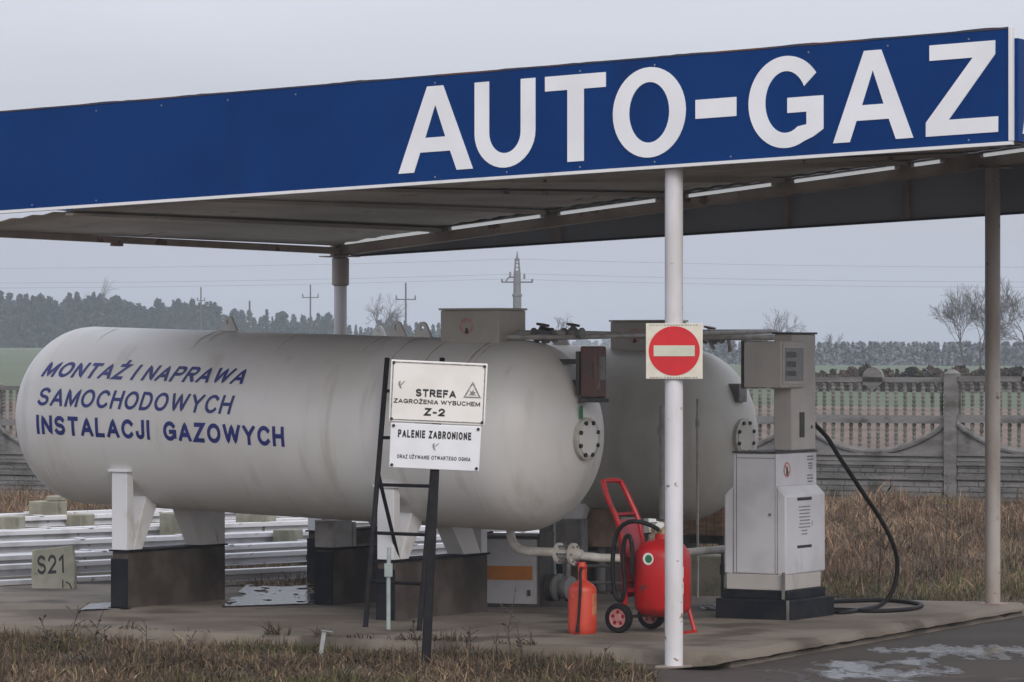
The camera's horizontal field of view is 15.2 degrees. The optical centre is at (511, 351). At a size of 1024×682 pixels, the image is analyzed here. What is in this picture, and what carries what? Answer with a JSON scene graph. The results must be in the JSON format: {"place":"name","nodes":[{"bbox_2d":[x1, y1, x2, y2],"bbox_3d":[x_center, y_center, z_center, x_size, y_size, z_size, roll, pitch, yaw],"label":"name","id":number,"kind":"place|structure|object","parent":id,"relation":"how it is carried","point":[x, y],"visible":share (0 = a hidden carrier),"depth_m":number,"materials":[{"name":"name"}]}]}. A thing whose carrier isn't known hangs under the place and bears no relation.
{"place":"outdoors","nodes":[
{"label":"outdoors","id":0,"kind":"place"},
{"bbox_2d":[0,618,666,681],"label":"grass","id":1,"kind":"structure","parent":0,"point":[119,665],"depth_m":26.47,"materials":[{"name":"brown plant"}]},
{"bbox_2d":[312,519,377,604],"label":"concrete pier","id":2,"kind":"structure","parent":0,"point":[340,564],"depth_m":31.92,"materials":[{"name":"black paint"}]},
{"bbox_2d":[408,621,421,656],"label":"dry weed","id":3,"kind":"object","parent":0,"point":[413,622],"visible":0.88,"depth_m":27.15,"materials":[{"name":"brown plant"}]},
{"bbox_2d":[0,348,1023,408],"bbox_3d":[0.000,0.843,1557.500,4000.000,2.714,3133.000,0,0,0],"label":"green field","id":4,"kind":"structure","parent":0,"point":[15,363],"depth_m":145.58,"materials":[{"name":"green plant"}]},
{"bbox_2d":[84,276,116,297],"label":"bare tree","id":5,"kind":"object","parent":4,"relation":"on","point":[103,293],"visible":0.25,"depth_m":601.87,"materials":[{"name":"grey plant"}]},
{"bbox_2d":[197,287,204,329],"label":"utility pole","id":6,"kind":"object","parent":4,"relation":"on","point":[200,300],"visible":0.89,"depth_m":479.93,"materials":[{"name":"concrete"}]},
{"bbox_2d":[0,290,440,347],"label":"wood","id":7,"kind":"object","parent":4,"relation":"on","point":[40,320],"visible":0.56,"depth_m":517.87,"materials":[{"name":"plant"}]},
{"bbox_2d":[249,301,250,331],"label":"utility pole","id":8,"kind":"object","parent":4,"relation":"on","point":[249,317],"visible":0.66,"depth_m":439.90,"materials":[{"name":"grey concrete"}]},
{"bbox_2d":[302,285,318,333],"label":"utility pole","id":9,"kind":"object","parent":4,"relation":"on","point":[310,297],"visible":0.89,"depth_m":429.92,"materials":[{"name":"concrete"}]},
{"bbox_2d":[364,293,404,335],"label":"bare tree","id":10,"kind":"object","parent":4,"relation":"on","point":[393,317],"visible":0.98,"depth_m":430.57,"materials":[{"name":"grey plant"}]},
{"bbox_2d":[396,283,415,334],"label":"utility pole","id":11,"kind":"object","parent":4,"relation":"on","point":[405,299],"visible":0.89,"depth_m":379.94,"materials":[{"name":"concrete"}]},
{"bbox_2d":[501,252,532,307],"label":"utility pole","id":12,"kind":"object","parent":4,"relation":"on","point":[516,294],"visible":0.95,"depth_m":329.80,"materials":[{"name":"concrete"}]},
{"bbox_2d":[70,279,900,287],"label":"power line","id":13,"kind":"object","parent":12,"relation":"attached to","point":[485,279],"visible":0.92,"depth_m":329.99,"materials":[{"name":"grey metal"}]},
{"bbox_2d":[115,259,907,267],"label":"power line","id":14,"kind":"object","parent":12,"relation":"attached to","point":[506,259],"visible":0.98,"depth_m":329.99,"materials":[{"name":"grey metal"}]},
{"bbox_2d":[80,274,944,282],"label":"power line","id":15,"kind":"object","parent":12,"relation":"attached to","point":[504,274],"visible":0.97,"depth_m":330.08,"materials":[{"name":"grey metal"}]},
{"bbox_2d":[554,313,573,329],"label":"bare tree","id":16,"kind":"object","parent":4,"relation":"on","point":[560,322],"visible":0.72,"depth_m":470.13,"materials":[{"name":"grey plant"}]},
{"bbox_2d":[530,339,1023,365],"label":"distant wood","id":17,"kind":"object","parent":4,"relation":"on","point":[928,353],"visible":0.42,"depth_m":367.90,"materials":[{"name":"plant"}]},
{"bbox_2d":[763,306,805,331],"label":"bare tree","id":18,"kind":"object","parent":4,"relation":"on","point":[786,328],"visible":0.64,"depth_m":420.73,"materials":[{"name":"grey plant"}]},
{"bbox_2d":[824,331,842,343],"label":"bare tree","id":19,"kind":"object","parent":4,"relation":"on","point":[830,337],"visible":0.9,"depth_m":439.98,"materials":[{"name":"grey plant"}]},
{"bbox_2d":[753,361,1023,392],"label":"scrub","id":20,"kind":"object","parent":4,"relation":"on","point":[911,371],"visible":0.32,"depth_m":144.96,"materials":[{"name":"plant"}]},
{"bbox_2d":[929,282,984,364],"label":"bare tree","id":21,"kind":"object","parent":4,"relation":"on","point":[951,313],"visible":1,"depth_m":230.44,"materials":[{"name":"grey plant"}]},
{"bbox_2d":[949,284,1023,367],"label":"bare tree","id":22,"kind":"object","parent":4,"relation":"on","point":[981,319],"visible":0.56,"depth_m":231.25,"materials":[{"name":"grey plant"}]},
{"bbox_2d":[1000,276,1023,344],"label":"bare tree","id":23,"kind":"object","parent":4,"relation":"on","point":[1012,305],"visible":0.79,"depth_m":223.32,"materials":[{"name":"grey plant"}]},
{"bbox_2d":[0,475,1023,681],"bbox_3d":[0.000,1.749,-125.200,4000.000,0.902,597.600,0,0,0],"label":"ground","id":24,"kind":"structure","parent":0,"point":[230,584],"depth_m":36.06,"materials":[{"name":"brown plant"}]},
{"bbox_2d":[0,516,24,528],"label":"mossy block","id":25,"kind":"object","parent":24,"relation":"on","point":[12,522],"depth_m":39.87,"materials":[{"name":"concrete"}]},
{"bbox_2d":[36,615,58,658],"bbox_3d":[-3.305,2.041,27.277,0.166,0.360,0.104,0,0,17],"label":"dry weed","id":26,"kind":"object","parent":24,"relation":"on","point":[46,630],"visible":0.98,"depth_m":27.27,"materials":[{"name":"brown plant"}]},
{"bbox_2d":[25,495,70,527],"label":"mossy block","id":27,"kind":"object","parent":24,"relation":"on","point":[53,505],"depth_m":42.13,"materials":[{"name":"concrete"}]},
{"bbox_2d":[31,545,76,588],"bbox_3d":[-4.070,1.951,34.124,0.405,0.444,0.078,-4,-9,6],"label":"marker slab","id":28,"kind":"object","parent":24,"relation":"on","point":[54,568],"depth_m":34.10,"materials":[{"name":"beige concrete"}]},
{"bbox_2d":[60,602,90,668],"bbox_3d":[-3.022,1.976,26.550,0.177,0.488,0.198,0,0,18],"label":"dry weed","id":29,"kind":"object","parent":24,"relation":"on","point":[79,611],"visible":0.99,"depth_m":26.55,"materials":[{"name":"brown plant"}]},
{"bbox_2d":[66,514,93,526],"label":"mossy block","id":30,"kind":"object","parent":24,"relation":"on","point":[80,520],"depth_m":41.27,"materials":[{"name":"concrete"}]},
{"bbox_2d":[0,508,172,516],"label":"steel beam","id":31,"kind":"structure","parent":24,"relation":"on","point":[75,512],"depth_m":42.86,"materials":[{"name":"white metal"}]},
{"bbox_2d":[82,608,107,659],"bbox_3d":[-2.918,2.000,26.804,0.165,0.441,0.141,0,0,21],"label":"dry weed","id":32,"kind":"object","parent":24,"relation":"on","point":[99,620],"visible":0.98,"depth_m":26.79,"materials":[{"name":"brown plant"}]},
{"bbox_2d":[95,626,114,662],"bbox_3d":[-2.796,2.053,26.445,0.144,0.336,0.128,0,0,0],"label":"dry weed","id":33,"kind":"object","parent":24,"relation":"on","point":[104,637],"visible":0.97,"depth_m":26.43,"materials":[{"name":"brown plant"}]},
{"bbox_2d":[136,619,156,664],"bbox_3d":[-2.509,2.027,26.319,0.170,0.386,0.088,0,0,-14],"label":"dry weed","id":34,"kind":"object","parent":24,"relation":"on","point":[143,621],"visible":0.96,"depth_m":26.31,"materials":[{"name":"brown plant"}]},
{"bbox_2d":[0,565,306,585],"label":"steel beam","id":35,"kind":"structure","parent":24,"relation":"on","point":[242,574],"depth_m":36.01,"materials":[{"name":"white galvanized steel"}]},
{"bbox_2d":[0,517,307,530],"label":"steel beam","id":36,"kind":"structure","parent":24,"relation":"on","point":[277,519],"depth_m":40.51,"materials":[{"name":"white galvanized steel"}]},
{"bbox_2d":[25,511,292,527],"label":"steel beam","id":37,"kind":"structure","parent":24,"relation":"on","point":[56,520],"depth_m":41.30,"materials":[{"name":"white galvanized steel"}]},
{"bbox_2d":[160,512,181,534],"bbox_3d":[-3.408,1.909,39.474,0.340,0.518,0.280,0,0,28],"label":"mossy block","id":38,"kind":"object","parent":24,"relation":"on","point":[169,525],"depth_m":39.38,"materials":[{"name":"concrete"}]},
{"bbox_2d":[0,520,369,540],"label":"steel beam","id":39,"kind":"structure","parent":24,"relation":"on","point":[66,533],"depth_m":39.25,"materials":[{"name":"white galvanized steel"}]},
{"bbox_2d":[183,631,196,657],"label":"dry weed","id":40,"kind":"object","parent":24,"relation":"on","point":[189,641],"visible":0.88,"depth_m":27.02,"materials":[{"name":"brown plant"}]},
{"bbox_2d":[0,525,424,541],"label":"steel beam","id":41,"kind":"structure","parent":24,"relation":"on","point":[155,535],"depth_m":38.63,"materials":[{"name":"grey metal"}]},
{"bbox_2d":[236,513,275,530],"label":"mossy block","id":42,"kind":"object","parent":24,"relation":"on","point":[240,517],"depth_m":40.42,"materials":[{"name":"concrete"}]},
{"bbox_2d":[257,634,272,673],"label":"dry weed","id":43,"kind":"object","parent":24,"relation":"on","point":[263,636],"visible":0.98,"depth_m":26.09,"materials":[{"name":"brown plant"}]},
{"bbox_2d":[0,531,538,563],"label":"steel beam","id":44,"kind":"structure","parent":24,"relation":"on","point":[96,554],"depth_m":37.38,"materials":[{"name":"white galvanized steel"}]},
{"bbox_2d":[0,530,538,554],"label":"steel beam","id":45,"kind":"structure","parent":24,"relation":"on","point":[108,549],"depth_m":37.09,"materials":[{"name":"grey metal"}]},
{"bbox_2d":[273,529,302,563],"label":"mossy block","id":46,"kind":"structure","parent":24,"relation":"on","point":[281,535],"depth_m":38.60,"materials":[{"name":"concrete"}]},
{"bbox_2d":[291,555,306,565],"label":"mossy block","id":47,"kind":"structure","parent":24,"relation":"on","point":[299,564],"depth_m":37.37,"materials":[{"name":"concrete"}]},
{"bbox_2d":[0,543,446,577],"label":"steel beam","id":48,"kind":"structure","parent":47,"relation":"on","point":[104,565],"depth_m":36.79,"materials":[{"name":"white galvanized steel"}]},
{"bbox_2d":[318,630,332,655],"bbox_3d":[-1.349,2.150,27.533,0.080,0.307,0.050,9,-2,-10],"label":"metal stake","id":49,"kind":"object","parent":24,"relation":"on","point":[322,641],"visible":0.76,"depth_m":27.52,"materials":[{"name":"white metal"}]},
{"bbox_2d":[0,518,658,553],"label":"steel beam","id":50,"kind":"structure","parent":24,"relation":"on","point":[9,547],"depth_m":37.67,"materials":[{"name":"white galvanized steel"}]},
{"bbox_2d":[389,359,487,665],"bbox_3d":[-0.555,1.208,26.684,0.670,2.285,0.094,3,0,0],"label":"warning sign","id":51,"kind":"object","parent":24,"relation":"on","point":[436,394],"visible":1,"depth_m":26.64,"materials":[{"name":"white metal"}]},
{"bbox_2d":[462,625,479,654],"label":"dry weed","id":52,"kind":"object","parent":24,"relation":"on","point":[468,632],"visible":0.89,"depth_m":26.89,"materials":[{"name":"brown plant"}]},
{"bbox_2d":[497,588,519,655],"bbox_3d":[-0.038,1.943,27.284,0.192,0.555,0.210,0,0,-9],"label":"dry weed","id":53,"kind":"object","parent":24,"relation":"on","point":[508,637],"visible":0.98,"depth_m":27.27,"materials":[{"name":"brown plant"}]},
{"bbox_2d":[0,26,1023,667],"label":"canopy","id":54,"kind":"object","parent":24,"relation":"on","point":[332,166],"visible":0.98,"depth_m":28.16,"materials":[{"name":"blue metal"}]},
{"bbox_2d":[342,231,433,244],"bbox_3d":[-1.113,-1.031,34.467,0.931,0.138,0.065,0,0,27],"label":"strip light","id":55,"kind":"object","parent":54,"relation":"attached to","point":[394,236],"visible":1,"depth_m":34.43,"materials":[{"name":"white plastic"}]},
{"bbox_2d":[448,214,545,230],"bbox_3d":[-0.132,-1.148,33.959,0.949,0.140,0.064,0,0,27],"label":"strip light","id":56,"kind":"object","parent":54,"relation":"attached to","point":[450,228],"visible":1,"depth_m":33.94,"materials":[{"name":"white plastic"}]},
{"bbox_2d":[557,198,661,215],"bbox_3d":[0.845,-1.264,33.452,0.983,0.143,0.064,0,0,27],"label":"strip light","id":57,"kind":"object","parent":54,"relation":"attached to","point":[601,207],"visible":1,"depth_m":33.43,"materials":[{"name":"white plastic"}]},
{"bbox_2d":[646,323,702,378],"bbox_3d":[1.137,-0.005,26.791,0.396,0.388,0.157,0,0,6],"label":"no entry sign","id":58,"kind":"object","parent":54,"relation":"attached to","point":[674,350],"visible":1,"depth_m":26.72,"materials":[{"name":"red metal"}]},
{"bbox_2d":[685,182,776,197],"bbox_3d":[1.877,-1.388,32.917,0.838,0.128,0.064,0,0,27],"label":"strip light","id":59,"kind":"object","parent":54,"relation":"attached to","point":[732,189],"visible":1,"depth_m":32.89,"materials":[{"name":"white plastic"}]},
{"bbox_2d":[791,166,900,183],"bbox_3d":[2.816,-1.500,32.431,0.976,0.143,0.064,0,0,27],"label":"strip light","id":60,"kind":"object","parent":54,"relation":"attached to","point":[841,174],"visible":1,"depth_m":32.41,"materials":[{"name":"white plastic"}]},
{"bbox_2d":[911,158,945,166],"bbox_3d":[3.479,-1.579,32.087,0.294,0.070,0.064,0,0,27],"label":"strip light","id":61,"kind":"object","parent":54,"relation":"attached to","point":[929,162],"visible":1,"depth_m":32.06,"materials":[{"name":"white plastic"}]},
{"bbox_2d":[980,147,1023,157],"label":"strip light","id":62,"kind":"object","parent":54,"relation":"attached to","point":[1001,152],"visible":1,"depth_m":31.77,"materials":[{"name":"white plastic"}]},
{"bbox_2d":[0,584,1023,667],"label":"concrete platform","id":63,"kind":"structure","parent":24,"relation":"on","point":[713,640],"depth_m":29.56,"materials":[{"name":"grey concrete"}]},
{"bbox_2d":[109,543,227,607],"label":"concrete pier","id":64,"kind":"structure","parent":63,"relation":"on","point":[162,575],"depth_m":31.95,"materials":[{"name":"black paint"}]},
{"bbox_2d":[16,308,608,559],"bbox_3d":[-1.659,0.648,31.286,5.679,1.984,1.506,0,0,34],"label":"gas tank","id":65,"kind":"object","parent":64,"relation":"on","point":[200,433],"visible":0.96,"depth_m":30.68,"materials":[{"name":"metal"}]},
{"bbox_2d":[506,531,724,564],"bbox_3d":[0.943,1.522,30.688,1.916,0.339,0.575,0,0,-20],"label":"drain pipe","id":66,"kind":"object","parent":65,"relation":"attached to","point":[573,553],"visible":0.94,"depth_m":30.45,"materials":[{"name":"white metal"}]},
{"bbox_2d":[506,323,777,351],"bbox_3d":[0.922,-0.116,31.753,1.201,0.228,3.825,0,0,34],"label":"gas pipework","id":67,"kind":"object","parent":65,"relation":"attached to","point":[543,333],"visible":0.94,"depth_m":30.63,"materials":[{"name":"grey paint"}]},
{"bbox_2d":[81,585,313,608],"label":"puddle water","id":68,"kind":"structure","parent":63,"relation":"on","point":[284,595],"depth_m":32.64,"materials":[{"name":"black liquid"}]},
{"bbox_2d":[305,526,376,584],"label":"concrete pier","id":69,"kind":"structure","parent":63,"relation":"on","point":[362,534],"depth_m":35.00,"materials":[{"name":"black paint"}]},
{"bbox_2d":[384,547,392,629],"bbox_3d":[-0.935,1.790,29.056,0.060,0.621,0.051,0,0,0],"label":"conduit","id":70,"kind":"object","parent":63,"relation":"on","point":[388,570],"visible":1,"depth_m":29.04,"materials":[{"name":"white metal"}]},
{"bbox_2d":[363,357,444,629],"bbox_3d":[-0.812,1.075,29.566,0.534,2.064,1.158,0,0,12],"label":"ladder","id":71,"kind":"object","parent":63,"relation":"on","point":[378,483],"visible":0.77,"depth_m":29.50,"materials":[{"name":"black metal"}]},
{"bbox_2d":[374,552,489,619],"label":"concrete pier","id":72,"kind":"structure","parent":63,"relation":"on","point":[460,583],"depth_m":30.57,"materials":[{"name":"black paint"}]},
{"bbox_2d":[487,531,553,606],"bbox_3d":[0.028,1.800,31.881,0.540,0.600,0.490,0,0,14],"label":"pump cabinet","id":73,"kind":"object","parent":63,"relation":"on","point":[509,569],"visible":0.76,"depth_m":31.66,"materials":[{"name":"metal"}]},
{"bbox_2d":[539,519,587,573],"bbox_3d":[0.440,1.771,33.059,0.380,0.662,0.252,0,0,14],"label":"control box","id":74,"kind":"object","parent":63,"relation":"on","point":[568,531],"visible":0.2,"depth_m":32.96,"materials":[{"name":"grey metal"}]},
{"bbox_2d":[543,551,595,606],"bbox_3d":[0.420,1.876,31.740,0.518,0.448,0.313,0,0,20],"label":"pump motor","id":75,"kind":"object","parent":63,"relation":"on","point":[555,588],"visible":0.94,"depth_m":31.65,"materials":[{"name":"grey metal"}]},
{"bbox_2d":[568,562,596,633],"bbox_3d":[0.530,1.833,28.627,0.216,0.534,0.243,0,0,-20],"label":"fire extinguisher","id":76,"kind":"object","parent":63,"relation":"on","point":[582,604],"visible":1,"depth_m":28.55,"materials":[{"name":"red metal"}]},
{"bbox_2d":[562,542,620,584],"bbox_3d":[0.753,1.850,32.258,0.700,0.500,0.027,0,0,20],"label":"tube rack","id":77,"kind":"object","parent":63,"relation":"on","point":[601,566],"visible":0.36,"depth_m":32.26,"materials":[{"name":"grey metal"}]},
{"bbox_2d":[587,508,618,590],"bbox_3d":[0.770,1.700,33.705,0.410,0.800,0.416,0,0,0],"label":"covered valve stand","id":78,"kind":"object","parent":63,"relation":"on","point":[602,528],"visible":0.66,"depth_m":33.59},
{"bbox_2d":[556,532,650,592],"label":"concrete pier","id":79,"kind":"structure","parent":63,"relation":"on","point":[574,572],"depth_m":33.93,"materials":[{"name":"black paint"}]},
{"bbox_2d":[308,320,757,532],"bbox_3d":[-0.277,0.680,34.749,5.562,1.920,1.503,0,0,34],"label":"gas tank","id":80,"kind":"object","parent":79,"relation":"on","point":[630,415],"visible":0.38,"depth_m":33.12,"materials":[{"name":"metal"}]},
{"bbox_2d":[601,478,696,633],"bbox_3d":[1.023,1.529,28.815,0.706,1.155,0.526,0,0,33],"label":"wheeled extinguisher","id":81,"kind":"object","parent":63,"relation":"on","point":[642,563],"visible":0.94,"depth_m":28.67,"materials":[{"name":"red metal"}]},
{"bbox_2d":[657,406,664,518],"bbox_3d":[1.251,1.275,32.086,0.075,1.650,0.075,0,0,0],"label":"standpipe","id":82,"kind":"object","parent":63,"relation":"on","point":[661,430],"visible":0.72,"depth_m":32.07,"materials":[{"name":"grey metal"}]},
{"bbox_2d":[695,399,699,597],"bbox_3d":[1.585,1.250,32.787,0.037,1.700,0.037,0,0,0],"label":"standpipe","id":83,"kind":"object","parent":63,"relation":"on","point":[697,423],"visible":1,"depth_m":32.78,"materials":[{"name":"grey metal"}]},
{"bbox_2d":[720,544,724,596],"bbox_3d":[1.732,1.840,31.579,0.048,0.520,0.048,0,0,0],"label":"standpipe","id":84,"kind":"object","parent":63,"relation":"on","point":[722,569],"visible":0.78,"depth_m":31.57,"materials":[{"name":"grey metal"}]},
{"bbox_2d":[716,332,923,620],"bbox_3d":[2.648,0.982,31.123,1.029,2.276,2.417,0,0,30],"label":"fuel dispenser","id":85,"kind":"object","parent":63,"relation":"on","point":[774,532],"visible":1,"depth_m":30.31,"materials":[{"name":"white metal"}]},
{"bbox_2d":[0,367,1023,503],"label":"concrete fence","id":86,"kind":"object","parent":24,"relation":"on","point":[951,446],"visible":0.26,"depth_m":45.40,"materials":[{"name":"grey concrete"}]},
{"bbox_2d":[515,626,526,658],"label":"dry weed","id":87,"kind":"object","parent":24,"relation":"on","point":[517,627],"visible":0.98,"depth_m":27.02,"materials":[{"name":"brown plant"}]},
{"bbox_2d":[602,645,615,677],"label":"dry weed","id":88,"kind":"object","parent":24,"relation":"on","point":[605,649],"visible":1,"depth_m":25.86,"materials":[{"name":"brown plant"}]},
{"bbox_2d":[683,506,724,553],"bbox_3d":[1.773,1.750,34.884,0.420,0.700,0.240,0,0,25],"label":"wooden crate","id":89,"kind":"object","parent":24,"relation":"on","point":[711,528],"visible":0.45,"depth_m":34.78,"materials":[{"name":"brown wood"}]},
{"bbox_2d":[691,554,726,595],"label":"mossy block","id":90,"kind":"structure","parent":24,"relation":"on","point":[709,575],"depth_m":33.99,"materials":[{"name":"concrete"}]},
{"bbox_2d":[674,611,1020,668],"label":"curb","id":91,"kind":"structure","parent":24,"relation":"on","point":[949,624],"depth_m":28.64,"materials":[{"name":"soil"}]},
{"bbox_2d":[868,485,896,592],"bbox_3d":[3.295,1.687,34.072,0.283,1.029,0.409,0,0,0],"label":"dry weed","id":92,"kind":"object","parent":24,"relation":"on","point":[890,525],"visible":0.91,"depth_m":34.09,"materials":[{"name":"brown plant"}]},
{"bbox_2d":[924,465,959,558],"bbox_3d":[4.223,1.577,37.572,0.412,0.975,0.190,0,0,-22],"label":"dry weed","id":93,"kind":"object","parent":24,"relation":"on","point":[942,511],"visible":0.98,"depth_m":37.51,"materials":[{"name":"brown plant"}]},
{"bbox_2d":[0,0,1023,353],"label":"sky","id":94,"kind":"structure","parent":0,"point":[53,52],"materials":[{"name":"grey"}]},
{"bbox_2d":[5,401,1023,449],"bbox_3d":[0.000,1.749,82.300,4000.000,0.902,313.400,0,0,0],"label":"ploughed field","id":95,"kind":"structure","parent":0,"point":[891,427],"depth_m":83.03,"materials":[{"name":"soil"}]},
{"bbox_2d":[700,604,715,609],"bbox_3d":[1.643,2.076,31.251,0.228,0.045,0.137,0,0,0],"label":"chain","id":96,"kind":"object","parent":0,"point":[711,607],"visible":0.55,"depth_m":31.22,"materials":[{"name":"grey metal"}]},
{"bbox_2d":[649,616,1023,681],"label":"road","id":97,"kind":"structure","parent":0,"point":[1009,632],"depth_m":27.15,"materials":[{"name":"grey asphalt"}]},
{"bbox_2d":[753,644,1023,681],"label":"damp patch","id":98,"kind":"object","parent":97,"relation":"on","point":[1001,656],"visible":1,"depth_m":26.96,"materials":[{"name":"liquid"}]},
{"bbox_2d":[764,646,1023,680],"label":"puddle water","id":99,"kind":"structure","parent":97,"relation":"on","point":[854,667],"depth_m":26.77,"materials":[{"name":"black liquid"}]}
]}

